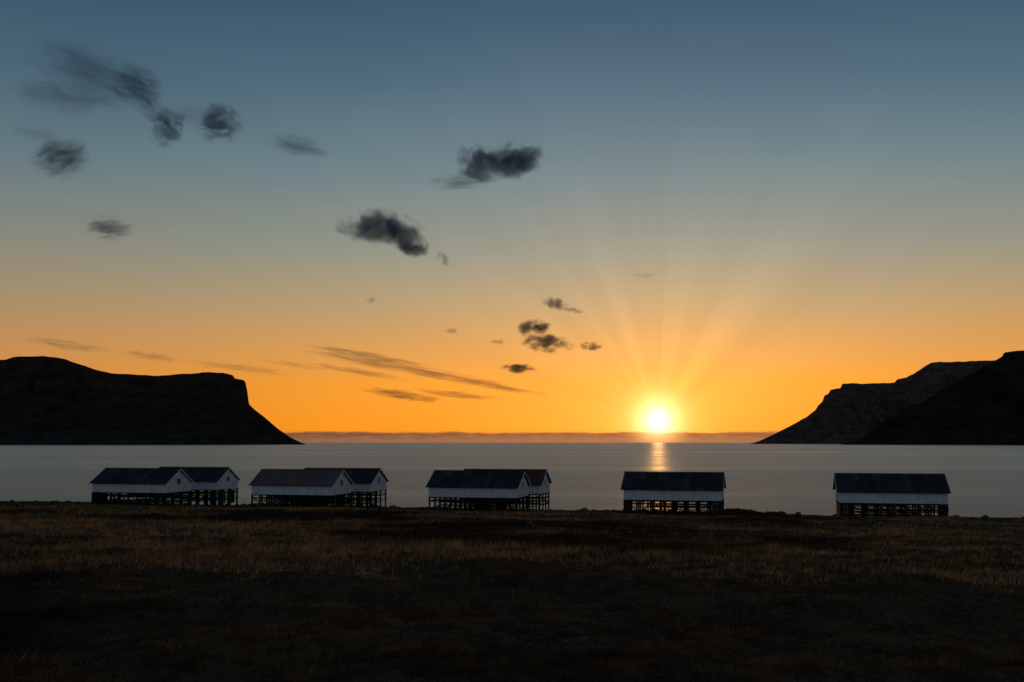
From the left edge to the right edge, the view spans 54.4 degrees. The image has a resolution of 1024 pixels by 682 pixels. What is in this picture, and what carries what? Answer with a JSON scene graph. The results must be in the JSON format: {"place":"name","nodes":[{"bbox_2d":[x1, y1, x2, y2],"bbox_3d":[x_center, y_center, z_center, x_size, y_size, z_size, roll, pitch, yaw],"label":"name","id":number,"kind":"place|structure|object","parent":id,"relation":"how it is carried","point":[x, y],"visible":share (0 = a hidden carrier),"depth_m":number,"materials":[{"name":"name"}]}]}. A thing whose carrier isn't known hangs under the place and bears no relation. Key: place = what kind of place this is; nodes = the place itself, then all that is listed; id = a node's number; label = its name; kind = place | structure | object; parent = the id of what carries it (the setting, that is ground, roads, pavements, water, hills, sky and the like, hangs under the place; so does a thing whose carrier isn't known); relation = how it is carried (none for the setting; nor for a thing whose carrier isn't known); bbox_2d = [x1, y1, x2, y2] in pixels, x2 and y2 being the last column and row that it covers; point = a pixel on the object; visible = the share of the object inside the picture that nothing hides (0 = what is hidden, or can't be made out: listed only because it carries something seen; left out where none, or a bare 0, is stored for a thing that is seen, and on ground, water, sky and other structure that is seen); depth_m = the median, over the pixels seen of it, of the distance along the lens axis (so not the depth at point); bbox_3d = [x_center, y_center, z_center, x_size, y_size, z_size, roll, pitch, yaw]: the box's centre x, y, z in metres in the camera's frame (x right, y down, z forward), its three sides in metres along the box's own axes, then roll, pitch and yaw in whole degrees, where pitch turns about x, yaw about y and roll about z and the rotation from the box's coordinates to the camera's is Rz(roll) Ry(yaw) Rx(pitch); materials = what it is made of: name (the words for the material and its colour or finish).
{"place":"outdoors","nodes":[
{"label":"outdoors","id":0,"kind":"place"},
{"bbox_2d":[0,356,304,444],"bbox_3d":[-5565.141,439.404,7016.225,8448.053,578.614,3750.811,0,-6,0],"label":"table mountain","id":1,"kind":"structure","parent":0,"point":[45,400],"depth_m":6228.16,"materials":[{"name":"black stone"}]},
{"bbox_2d":[0,500,1023,681],"bbox_3d":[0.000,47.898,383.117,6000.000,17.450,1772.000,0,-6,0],"label":"ground","id":2,"kind":"structure","parent":0,"point":[383,589],"depth_m":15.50,"materials":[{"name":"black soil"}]},
{"bbox_2d":[89,468,193,505],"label":"fish drying shed","id":3,"kind":"structure","parent":2,"relation":"on","point":[146,483],"depth_m":136.49,"materials":[{"name":"white wood"}]},
{"bbox_2d":[149,467,240,505],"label":"fish drying shed","id":4,"kind":"structure","parent":2,"relation":"on","point":[216,483],"depth_m":148.69,"materials":[{"name":"white wood"}]},
{"bbox_2d":[248,469,353,507],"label":"fish drying shed","id":5,"kind":"structure","parent":2,"relation":"on","point":[300,487],"depth_m":130.46,"materials":[{"name":"white wood"}]},
{"bbox_2d":[303,468,389,507],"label":"fish drying shed","id":6,"kind":"structure","parent":2,"relation":"on","point":[368,482],"depth_m":142.76,"materials":[{"name":"white wood"}]},
{"bbox_2d":[425,470,530,510],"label":"fish drying shed","id":7,"kind":"structure","parent":2,"relation":"on","point":[480,487],"depth_m":124.39,"materials":[{"name":"white wood"}]},
{"bbox_2d":[464,469,551,509],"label":"fish drying shed","id":8,"kind":"structure","parent":2,"relation":"on","point":[540,480],"depth_m":136.84,"materials":[{"name":"white wood"}]},
{"bbox_2d":[0,519,1023,681],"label":"heather","id":9,"kind":"object","parent":2,"relation":"on","point":[602,653],"visible":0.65,"depth_m":13.73,"materials":[{"name":"brown plant"}]},
{"bbox_2d":[3,500,1023,532],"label":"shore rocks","id":10,"kind":"object","parent":2,"relation":"on","point":[779,512],"visible":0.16,"depth_m":130.43,"materials":[{"name":"black stone"}]},
{"bbox_2d":[620,471,725,515],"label":"fish drying shed","id":11,"kind":"structure","parent":2,"relation":"on","point":[673,488],"depth_m":118.21,"materials":[{"name":"white wood"}]},
{"bbox_2d":[833,473,951,516],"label":"fish drying shed","id":12,"kind":"structure","parent":2,"relation":"on","point":[877,492],"depth_m":112.22,"materials":[{"name":"white wood"}]},
{"bbox_2d":[0,443,1023,517],"bbox_3d":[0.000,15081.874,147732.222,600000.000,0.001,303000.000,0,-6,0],"label":"sea","id":13,"kind":"structure","parent":0,"point":[982,480],"depth_m":588.51,"materials":[{"name":"liquid"}]},
{"bbox_2d":[0,0,1023,442],"label":"sky","id":14,"kind":"structure","parent":0,"point":[389,221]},
{"bbox_2d":[751,360,994,443],"bbox_3d":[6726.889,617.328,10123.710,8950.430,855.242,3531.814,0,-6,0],"label":"headland","id":15,"kind":"structure","parent":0,"point":[847,413],"depth_m":9396.04,"materials":[{"name":"black stone"}]},
{"bbox_2d":[841,350,1023,444],"bbox_3d":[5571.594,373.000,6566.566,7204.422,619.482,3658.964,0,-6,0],"label":"mountain","id":16,"kind":"structure","parent":0,"point":[984,405],"depth_m":5776.86,"materials":[{"name":"black stone"}]}
]}

